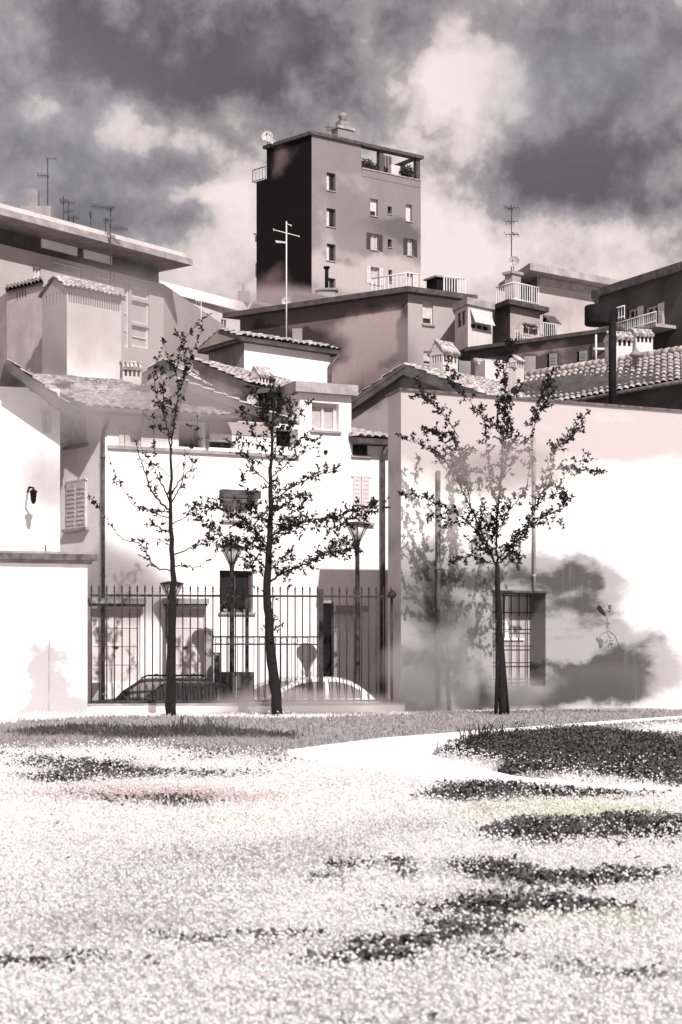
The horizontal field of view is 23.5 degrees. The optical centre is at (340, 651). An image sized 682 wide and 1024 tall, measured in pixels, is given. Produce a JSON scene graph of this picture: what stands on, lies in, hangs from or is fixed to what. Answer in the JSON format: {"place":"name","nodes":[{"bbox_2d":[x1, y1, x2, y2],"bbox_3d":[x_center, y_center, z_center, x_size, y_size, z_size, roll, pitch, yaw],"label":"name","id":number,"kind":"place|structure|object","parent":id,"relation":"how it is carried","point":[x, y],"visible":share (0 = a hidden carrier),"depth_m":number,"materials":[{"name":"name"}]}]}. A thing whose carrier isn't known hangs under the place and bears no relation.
{"place":"outdoors","nodes":[
{"label":"outdoors","id":0,"kind":"place"},
{"bbox_2d":[160,281,251,330],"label":"flat roofed house","id":1,"kind":"structure","parent":0,"point":[216,306],"depth_m":85.35,"materials":[{"name":"white paint"}]},
{"bbox_2d":[197,328,341,382],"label":"white rear house","id":2,"kind":"structure","parent":0,"point":[296,357],"depth_m":59.13,"materials":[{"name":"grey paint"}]},
{"bbox_2d":[273,221,298,336],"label":"tv aerial","id":3,"kind":"object","parent":2,"relation":"on","point":[286,266],"visible":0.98,"depth_m":65.98,"materials":[{"name":"white paint"}]},
{"bbox_2d":[9,706,590,756],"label":"tall grass","id":4,"kind":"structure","parent":0,"point":[210,728],"depth_m":31.37,"materials":[{"name":"grey plant"}]},
{"bbox_2d":[334,629,336,676],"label":"gate pillar","id":5,"kind":"structure","parent":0,"point":[335,652],"depth_m":46.36,"materials":[{"name":"grey paint"}]},
{"bbox_2d":[252,112,423,304],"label":"tower block","id":6,"kind":"structure","parent":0,"point":[356,227],"depth_m":142.72,"materials":[{"name":"grey paint"}]},
{"bbox_2d":[262,131,272,148],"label":"satellite dish","id":7,"kind":"object","parent":6,"relation":"attached to","point":[267,136],"visible":1,"depth_m":143.26,"materials":[{"name":"paint"}]},
{"bbox_2d":[326,173,335,191],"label":"window","id":8,"kind":"structure","parent":6,"relation":"in","point":[330,177],"depth_m":141.51,"materials":[{"name":"paint"}]},
{"bbox_2d":[326,209,336,228],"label":"window","id":9,"kind":"structure","parent":6,"relation":"in","point":[330,213],"depth_m":141.51,"materials":[{"name":"glass"}]},
{"bbox_2d":[326,244,336,262],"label":"window","id":10,"kind":"structure","parent":6,"relation":"in","point":[330,248],"depth_m":141.51,"materials":[{"name":"glass"}]},
{"bbox_2d":[361,158,375,168],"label":"potted plant","id":11,"kind":"object","parent":6,"relation":"on","point":[368,165],"visible":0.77,"depth_m":143.96,"materials":[{"name":"grey plant"}]},
{"bbox_2d":[370,199,378,217],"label":"window","id":12,"kind":"structure","parent":6,"relation":"in","point":[372,202],"depth_m":144.07,"materials":[{"name":"white glass"}]},
{"bbox_2d":[367,232,382,251],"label":"window","id":13,"kind":"structure","parent":6,"relation":"in","point":[371,239],"depth_m":144.09,"materials":[{"name":"white glass"}]},
{"bbox_2d":[367,266,382,285],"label":"window","id":14,"kind":"structure","parent":6,"relation":"in","point":[371,272],"depth_m":144.12,"materials":[{"name":"white glass"}]},
{"bbox_2d":[384,155,391,172],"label":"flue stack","id":15,"kind":"object","parent":6,"relation":"on","point":[390,160],"visible":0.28,"depth_m":146.76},
{"bbox_2d":[388,164,399,174],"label":"terrace cabinet","id":16,"kind":"object","parent":6,"relation":"on","point":[393,169],"visible":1,"depth_m":145.57,"materials":[{"name":"white paint"}]},
{"bbox_2d":[399,163,415,177],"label":"potted plant","id":17,"kind":"object","parent":6,"relation":"on","point":[405,171],"visible":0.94,"depth_m":146.02,"materials":[{"name":"grey plant"}]},
{"bbox_2d":[405,205,412,222],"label":"window","id":18,"kind":"structure","parent":6,"relation":"in","point":[407,206],"depth_m":146.28,"materials":[{"name":"white glass"}]},
{"bbox_2d":[403,238,416,256],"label":"window","id":19,"kind":"structure","parent":6,"relation":"in","point":[407,244],"depth_m":146.32,"materials":[{"name":"grey glass"}]},
{"bbox_2d":[403,272,416,286],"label":"window","id":20,"kind":"structure","parent":6,"relation":"in","point":[415,276],"depth_m":146.36,"materials":[{"name":"white glass"}]},
{"bbox_2d":[0,707,681,1023],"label":"meadow ground","id":21,"kind":"structure","parent":0,"point":[383,731],"depth_m":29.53,"materials":[{"name":"grey plant"}]},
{"bbox_2d":[0,545,97,714],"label":"garden wall","id":22,"kind":"structure","parent":21,"relation":"on","point":[43,630],"depth_m":41.84,"materials":[{"name":"white paint"}]},
{"bbox_2d":[87,313,226,715],"bbox_3d":[-4.678,-3.404,40.902,3.657,10.134,1.224,0,0,7],"label":"young tree","id":23,"kind":"object","parent":21,"relation":"on","point":[170,702],"visible":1,"depth_m":40.94,"materials":[{"name":"black plant"}]},
{"bbox_2d":[183,376,390,715],"bbox_3d":[-1.327,-2.642,40.894,5.113,8.621,2.151,0,0,8],"label":"young tree","id":24,"kind":"object","parent":21,"relation":"on","point":[271,660],"visible":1,"depth_m":40.90,"materials":[{"name":"black plant"}]},
{"bbox_2d":[0,713,681,1023],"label":"pale clover","id":25,"kind":"object","parent":21,"relation":"on","point":[670,956],"visible":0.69,"depth_m":9.87,"materials":[{"name":"white plant"}]},
{"bbox_2d":[0,710,681,1023],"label":"clover cover","id":26,"kind":"object","parent":21,"relation":"on","point":[514,904],"visible":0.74,"depth_m":14.99,"materials":[{"name":"black plant"}]},
{"bbox_2d":[0,710,681,1023],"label":"white flowers","id":27,"kind":"object","parent":21,"relation":"on","point":[92,1009],"visible":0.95,"depth_m":9.55,"materials":[{"name":"white plant"}]},
{"bbox_2d":[394,332,607,714],"bbox_3d":[4.104,-3.205,41.659,5.527,9.790,1.764,0,0,0],"label":"young tree","id":28,"kind":"object","parent":21,"relation":"on","point":[501,694],"visible":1,"depth_m":41.54,"materials":[{"name":"black plant"}]},
{"bbox_2d":[385,388,681,710],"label":"wall","id":29,"kind":"structure","parent":21,"relation":"on","point":[616,543],"depth_m":45.95,"materials":[{"name":"paint"}]},
{"bbox_2d":[492,590,546,685],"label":"window","id":30,"kind":"structure","parent":29,"relation":"in","point":[516,612],"depth_m":46.23,"materials":[{"name":"grey glass"}]},
{"bbox_2d":[584,303,617,403],"bbox_3d":[7.652,-8.256,48.200,0.962,3.860,0.760,0,0,0],"label":"flue pole","id":31,"kind":"object","parent":29,"relation":"on","point":[599,315],"visible":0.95,"depth_m":48.09,"materials":[{"name":"black metal"}]},
{"bbox_2d":[596,605,618,647],"bbox_3d":[7.602,-0.714,46.663,0.806,1.237,0.024,0,0,-26],"label":"wall drawing","id":32,"kind":"object","parent":29,"relation":"attached to","point":[602,612],"depth_m":46.58,"materials":[{"name":"black paint"}]},
{"bbox_2d":[0,0,681,374],"label":"sky","id":33,"kind":"structure","parent":0,"point":[567,114],"materials":[{"name":"grey"}]},
{"bbox_2d":[222,272,477,427],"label":"apartment block","id":34,"kind":"structure","parent":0,"point":[376,335],"depth_m":69.13,"materials":[{"name":"paint"}]},
{"bbox_2d":[422,351,429,366],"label":"window","id":35,"kind":"structure","parent":34,"relation":"in","point":[426,359],"depth_m":68.58,"materials":[{"name":"white glass"}]},
{"bbox_2d":[422,301,434,326],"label":"window","id":36,"kind":"structure","parent":34,"relation":"in","point":[427,306],"depth_m":68.61,"materials":[{"name":"white glass"}]},
{"bbox_2d":[452,297,494,360],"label":"house","id":37,"kind":"structure","parent":0,"point":[474,320],"depth_m":66.53,"materials":[{"name":"white paint"}]},
{"bbox_2d":[457,308,465,329],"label":"window","id":38,"kind":"structure","parent":37,"relation":"in","point":[461,315],"depth_m":66.66,"materials":[{"name":"grey glass"}]},
{"bbox_2d":[471,323,488,331],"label":"window","id":39,"kind":"structure","parent":37,"relation":"in","point":[475,326],"depth_m":66.57,"materials":[{"name":"black glass"}]},
{"bbox_2d":[287,716,681,794],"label":"gravel path","id":40,"kind":"structure","parent":0,"point":[404,754],"depth_m":24.59,"materials":[{"name":"white gravel"}]},
{"bbox_2d":[492,270,548,343],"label":"terrace house","id":41,"kind":"structure","parent":0,"point":[513,311],"depth_m":70.60,"materials":[{"name":"paint"}]},
{"bbox_2d":[503,204,519,269],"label":"tv aerial","id":42,"kind":"object","parent":41,"relation":"attached to","point":[512,233],"visible":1,"depth_m":71.58,"materials":[{"name":"metal"}]},
{"bbox_2d":[508,256,518,269],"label":"satellite dish","id":43,"kind":"object","parent":41,"relation":"attached to","point":[513,261],"visible":1,"depth_m":71.13,"materials":[{"name":"paint"}]},
{"bbox_2d":[465,326,626,375],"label":"long house","id":44,"kind":"structure","parent":0,"point":[563,349],"depth_m":60.83,"materials":[{"name":"paint"}]},
{"bbox_2d":[548,353,556,367],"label":"window","id":45,"kind":"structure","parent":44,"relation":"in","point":[552,358],"depth_m":60.91,"materials":[{"name":"paint"}]},
{"bbox_2d":[578,350,586,361],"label":"window","id":46,"kind":"structure","parent":44,"relation":"in","point":[582,355],"depth_m":60.12,"materials":[{"name":"paint"}]},
{"bbox_2d":[591,261,681,349],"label":"balcony house","id":47,"kind":"structure","parent":0,"point":[652,300],"depth_m":62.70,"materials":[{"name":"paint"}]},
{"bbox_2d":[629,305,643,330],"bbox_3d":[11.577,-12.963,63.889,0.223,0.907,1.065,0,0,-15],"label":"window","id":48,"kind":"structure","parent":47,"relation":"in","point":[639,311],"depth_m":64.05,"materials":[{"name":"grey glass"}]},
{"bbox_2d":[647,302,663,325],"bbox_3d":[12.128,-12.800,62.832,0.226,0.997,1.208,0,0,-17],"label":"window","id":49,"kind":"structure","parent":47,"relation":"in","point":[658,316],"depth_m":62.94,"materials":[{"name":"grey glass"}]},
{"label":"car park","id":50,"kind":"structure","parent":0,"visible":0},
{"bbox_2d":[0,276,43,377],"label":"vent tower","id":51,"kind":"structure","parent":50,"relation":"on","point":[21,323],"depth_m":55.38,"materials":[{"name":"paint"}]},
{"bbox_2d":[0,359,81,550],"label":"corner house","id":52,"kind":"structure","parent":50,"relation":"on","point":[38,418],"depth_m":44.97,"materials":[{"name":"paint"}]},
{"bbox_2d":[27,486,37,503],"bbox_3d":[-8.469,-4.251,44.649,0.222,0.492,0.978,0,0,-22],"label":"wall lantern","id":53,"kind":"object","parent":52,"relation":"attached to","point":[33,492],"depth_m":44.25,"materials":[{"name":"black paint"}]},
{"bbox_2d":[40,410,51,432],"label":"window","id":54,"kind":"structure","parent":52,"relation":"in","point":[43,411],"depth_m":45.06,"materials":[{"name":"paint"}]},
{"bbox_2d":[38,274,125,378],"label":"vent tower","id":55,"kind":"structure","parent":50,"relation":"on","point":[81,328],"depth_m":52.65,"materials":[{"name":"grey paint"}]},
{"bbox_2d":[0,188,224,373],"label":"office block","id":56,"kind":"structure","parent":50,"relation":"on","point":[37,240],"depth_m":68.13,"materials":[{"name":"grey paint"}]},
{"bbox_2d":[33,265,38,277],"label":"window","id":57,"kind":"structure","parent":56,"relation":"in","point":[35,268],"depth_m":65.04,"materials":[{"name":"glass"}]},
{"bbox_2d":[37,157,55,205],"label":"tv aerial","id":58,"kind":"object","parent":56,"relation":"on","point":[47,175],"visible":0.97,"depth_m":66.98,"materials":[{"name":"metal"}]},
{"bbox_2d":[59,196,72,219],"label":"tv aerial","id":59,"kind":"object","parent":56,"relation":"on","point":[63,199],"visible":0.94,"depth_m":68.98,"materials":[{"name":"metal"}]},
{"bbox_2d":[52,261,79,275],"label":"window","id":60,"kind":"structure","parent":56,"relation":"in","point":[56,266],"depth_m":66.27,"materials":[{"name":"grey glass"}]},
{"bbox_2d":[41,239,111,264],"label":"strip window","id":61,"kind":"structure","parent":56,"relation":"in","point":[47,244],"depth_m":66.76,"materials":[{"name":"glass"}]},
{"bbox_2d":[95,268,112,281],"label":"window","id":62,"kind":"structure","parent":56,"relation":"in","point":[100,274],"depth_m":67.90,"materials":[{"name":"grey glass"}]},
{"bbox_2d":[91,204,127,284],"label":"tv aerial","id":63,"kind":"object","parent":56,"relation":"on","point":[110,210],"visible":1,"depth_m":65.98,"materials":[{"name":"metal"}]},
{"bbox_2d":[124,278,127,347],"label":"window","id":64,"kind":"structure","parent":56,"relation":"in","point":[125,280],"depth_m":68.91,"materials":[{"name":"glass"}]},
{"bbox_2d":[132,277,147,299],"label":"window","id":65,"kind":"structure","parent":56,"relation":"in","point":[139,287],"depth_m":69.59,"materials":[{"name":"grey glass"}]},
{"bbox_2d":[132,301,147,324],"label":"window","id":66,"kind":"structure","parent":56,"relation":"in","point":[139,310],"depth_m":69.59,"materials":[{"name":"white glass"}]},
{"bbox_2d":[132,325,147,348],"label":"window","id":67,"kind":"structure","parent":56,"relation":"in","point":[139,334],"depth_m":69.59,"materials":[{"name":"white glass"}]},
{"bbox_2d":[195,292,206,334],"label":"tv aerial","id":68,"kind":"object","parent":56,"relation":"on","point":[201,300],"visible":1,"depth_m":69.99,"materials":[{"name":"white paint"}]},
{"bbox_2d":[87,674,203,702],"bbox_3d":[-5.397,1.439,46.599,4.372,1.622,2.314,0,0,0],"label":"parked car","id":69,"kind":"object","parent":50,"relation":"on","point":[133,691],"visible":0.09,"depth_m":45.93,"materials":[{"name":"paint"}]},
{"bbox_2d":[29,372,299,701],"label":"row house","id":70,"kind":"structure","parent":50,"relation":"on","point":[114,420],"depth_m":47.99,"materials":[{"name":"paint"}]},
{"bbox_2d":[61,478,88,532],"bbox_3d":[-7.815,-4.298,48.109,0.116,1.514,1.433,0,0,-38],"label":"window","id":71,"kind":"structure","parent":70,"relation":"in","point":[75,489],"depth_m":48.08,"materials":[{"name":"paint"}]},
{"bbox_2d":[63,412,87,449],"bbox_3d":[-7.802,-6.633,48.092,0.116,1.293,1.310,0,0,-38],"label":"window","id":72,"kind":"structure","parent":70,"relation":"in","point":[77,436],"depth_m":47.96,"materials":[{"name":"paint"}]},
{"bbox_2d":[92,609,138,682],"bbox_3d":[-6.510,-0.172,47.235,1.448,2.113,0.095,0,0,-25],"label":"garage door","id":73,"kind":"structure","parent":70,"relation":"in","point":[95,612],"depth_m":47.25,"materials":[{"name":"white paint"}]},
{"bbox_2d":[117,426,131,445],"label":"window","id":74,"kind":"structure","parent":70,"relation":"in","point":[121,428],"depth_m":47.23,"materials":[{"name":"paint"}]},
{"bbox_2d":[120,360,142,384],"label":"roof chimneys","id":75,"kind":"object","parent":70,"relation":"on","point":[131,371],"visible":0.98,"depth_m":53.39,"materials":[{"name":"white paint"}]},
{"bbox_2d":[130,429,139,446],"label":"window","id":76,"kind":"structure","parent":70,"relation":"in","point":[135,433],"depth_m":47.56,"materials":[{"name":"white glass"}]},
{"bbox_2d":[166,609,202,676],"bbox_3d":[-4.592,-0.175,48.131,1.165,2.153,0.095,0,0,-25],"label":"door","id":77,"kind":"structure","parent":70,"relation":"in","point":[186,612],"depth_m":48.18,"materials":[{"name":"white paint"}]},
{"bbox_2d":[131,365,314,430],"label":"attic house","id":78,"kind":"structure","parent":70,"relation":"on","point":[195,393],"depth_m":48.93,"materials":[{"name":"paint"}]},
{"bbox_2d":[247,394,257,421],"bbox_3d":[-2.694,-7.383,49.601,0.295,0.942,0.295,0,0,-21],"label":"satellite dish","id":79,"kind":"object","parent":78,"relation":"attached to","point":[253,401],"visible":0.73,"depth_m":49.61,"materials":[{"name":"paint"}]},
{"bbox_2d":[221,601,229,611],"bbox_3d":[-3.422,-1.348,48.621,0.303,0.344,0.317,0,0,43],"label":"potted plant","id":80,"kind":"object","parent":70,"relation":"on","point":[224,604],"visible":0.8,"depth_m":48.58,"materials":[{"name":"grey plant"}]},
{"bbox_2d":[220,499,252,522],"bbox_3d":[-3.147,-4.199,48.785,0.990,0.700,0.278,0,0,-25],"label":"window","id":81,"kind":"structure","parent":70,"relation":"in","point":[228,502],"depth_m":48.84,"materials":[{"name":"grey glass"}]},
{"bbox_2d":[218,571,255,614],"bbox_3d":[-3.147,-1.762,48.813,1.187,1.309,0.328,0,0,-25],"label":"window","id":82,"kind":"structure","parent":70,"relation":"in","point":[240,580],"depth_m":48.98,"materials":[{"name":"paint"}]},
{"bbox_2d":[160,581,183,599],"bbox_3d":[-4.857,0.107,47.000,0.700,4.287,0.700,0,0,0],"label":"street lamp","id":83,"kind":"object","parent":50,"relation":"on","point":[168,583],"visible":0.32,"depth_m":46.84,"materials":[{"name":"metal"}]},
{"bbox_2d":[134,681,236,702],"bbox_3d":[-4.583,1.525,44.899,3.748,1.450,2.198,0,0,0],"label":"parked car","id":84,"kind":"object","parent":50,"relation":"on","point":[186,690],"visible":0.13,"depth_m":44.25,"materials":[{"name":"paint"}]},
{"bbox_2d":[204,629,211,680],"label":"gate pillar","id":85,"kind":"structure","parent":50,"relation":"on","point":[208,654],"depth_m":45.71,"materials":[{"name":"concrete"}]},
{"bbox_2d":[214,652,219,680],"bbox_3d":[-3.428,1.133,45.200,0.181,2.234,0.166,0,0,0],"label":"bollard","id":86,"kind":"object","parent":50,"relation":"on","point":[216,661],"visible":0.43,"depth_m":45.13,"materials":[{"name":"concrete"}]},
{"bbox_2d":[216,672,234,695],"bbox_3d":[-3.143,1.401,44.900,0.524,1.699,0.445,0,0,0],"label":"planter","id":87,"kind":"object","parent":50,"relation":"on","point":[231,679],"visible":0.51,"depth_m":44.69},
{"bbox_2d":[219,544,243,671],"bbox_3d":[-3.040,-0.376,45.600,0.700,5.252,0.700,0,0,0],"label":"street lamp","id":88,"kind":"object","parent":50,"relation":"on","point":[231,556],"visible":0.62,"depth_m":45.54,"materials":[{"name":"metal"}]},
{"bbox_2d":[236,672,253,702],"bbox_3d":[-2.633,1.401,44.900,0.477,1.699,0.406,0,0,0],"label":"planter","id":89,"kind":"object","parent":50,"relation":"on","point":[239,685],"visible":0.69,"depth_m":44.71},
{"bbox_2d":[87,702,404,712],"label":"kerb wall","id":90,"kind":"structure","parent":50,"relation":"on","point":[247,707],"depth_m":43.16,"materials":[{"name":"paint"}]},
{"bbox_2d":[90,584,395,702],"bbox_3d":[-2.550,-0.206,43.335,8.120,3.122,0.235,0,0,-7],"label":"iron fence","id":91,"kind":"object","parent":90,"relation":"on","point":[391,594],"visible":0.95,"depth_m":43.27,"materials":[{"name":"black metal"}]},
{"bbox_2d":[249,301,273,308],"bbox_3d":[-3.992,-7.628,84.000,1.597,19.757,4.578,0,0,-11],"label":"roof","id":92,"kind":"structure","parent":50,"relation":"on","point":[256,304],"depth_m":82.08,"materials":[{"name":"paint"}]},
{"bbox_2d":[214,636,316,698],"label":"garden gate","id":93,"kind":"structure","parent":50,"relation":"on","point":[291,637],"depth_m":46.29,"materials":[{"name":"metal"}]},
{"bbox_2d":[254,677,301,699],"bbox_3d":[-2.022,1.485,47.599,4.249,1.530,2.248,0,0,0],"label":"parked car","id":94,"kind":"object","parent":50,"relation":"on","point":[283,681],"visible":0.02,"depth_m":46.92,"materials":[{"name":"silver metal"}]},
{"bbox_2d":[240,677,385,702],"bbox_3d":[-1.012,1.465,44.999,4.550,1.570,2.294,0,0,0],"label":"parked car","id":95,"kind":"object","parent":50,"relation":"on","point":[327,689],"visible":0.12,"depth_m":44.30,"materials":[{"name":"white paint"}]},
{"bbox_2d":[290,266,337,302],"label":"roof annexe","id":96,"kind":"structure","parent":50,"relation":"on","point":[300,296],"depth_m":85.60,"materials":[{"name":"grey paint"}]},
{"bbox_2d":[274,381,367,681],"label":"row house","id":97,"kind":"structure","parent":50,"relation":"on","point":[327,412],"depth_m":49.99,"materials":[{"name":"paint"}]},
{"bbox_2d":[228,386,283,414],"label":"roof shed","id":98,"kind":"structure","parent":97,"relation":"on","point":[242,396],"depth_m":50.14,"materials":[{"name":"black paint"}]},
{"bbox_2d":[310,403,341,433],"bbox_3d":[-0.519,-7.139,50.067,1.035,0.924,0.378,0,0,-25],"label":"window","id":99,"kind":"structure","parent":97,"relation":"in","point":[323,415],"depth_m":50.20,"materials":[{"name":"white paint"}]},
{"bbox_2d":[334,614,353,681],"bbox_3d":[0.173,0.499,50.242,0.857,3.302,0.059,0,0,-25],"label":"door","id":100,"kind":"structure","parent":97,"relation":"in","point":[350,617],"depth_m":50.20,"materials":[{"name":"paint"}]},
{"bbox_2d":[323,600,334,676],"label":"gate pillar","id":101,"kind":"structure","parent":50,"relation":"on","point":[326,638],"depth_m":46.65,"materials":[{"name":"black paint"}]},
{"bbox_2d":[346,521,369,685],"bbox_3d":[0.458,-0.698,45.800,0.700,5.895,0.700,0,0,0],"label":"street lamp","id":102,"kind":"object","parent":50,"relation":"on","point":[360,527],"visible":0.76,"depth_m":45.74,"materials":[{"name":"metal"}]},
{"bbox_2d":[348,427,387,701],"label":"row house","id":103,"kind":"structure","parent":50,"relation":"on","point":[369,463],"depth_m":50.63,"materials":[{"name":"paint"}]},
{"bbox_2d":[192,358,292,399],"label":"tiled house","id":104,"kind":"structure","parent":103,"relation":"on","point":[226,379],"depth_m":54.34,"materials":[{"name":"paint"}]},
{"bbox_2d":[141,358,213,387],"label":"gable shed","id":105,"kind":"structure","parent":104,"relation":"attached to","point":[193,376],"depth_m":53.72,"materials":[{"name":"grey tile"}]},
{"bbox_2d":[351,445,370,457],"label":"window","id":106,"kind":"structure","parent":103,"relation":"in","point":[360,451],"depth_m":50.54,"materials":[{"name":"paint"}]},
{"bbox_2d":[348,475,374,525],"bbox_3d":[0.637,-4.676,50.429,0.860,1.538,0.116,0,0,-25],"label":"window","id":107,"kind":"structure","parent":103,"relation":"in","point":[361,483],"depth_m":50.46,"materials":[{"name":"white paint"}]},
{"bbox_2d":[351,339,526,432],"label":"gabled house","id":108,"kind":"structure","parent":50,"relation":"on","point":[369,407],"depth_m":54.86,"materials":[{"name":"paint"}]},
{"bbox_2d":[499,263,621,336],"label":"penthouse","id":109,"kind":"object","parent":50,"relation":"on","point":[565,296],"visible":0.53,"depth_m":75.79,"materials":[{"name":"paint"}]},
{"bbox_2d":[543,316,552,335],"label":"window","id":110,"kind":"structure","parent":109,"relation":"in","point":[544,319],"depth_m":75.50,"materials":[{"name":"grey glass"}]},
{"bbox_2d":[507,328,681,409],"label":"tiled house","id":111,"kind":"structure","parent":50,"relation":"on","point":[647,375],"depth_m":52.88,"materials":[{"name":"tile"}]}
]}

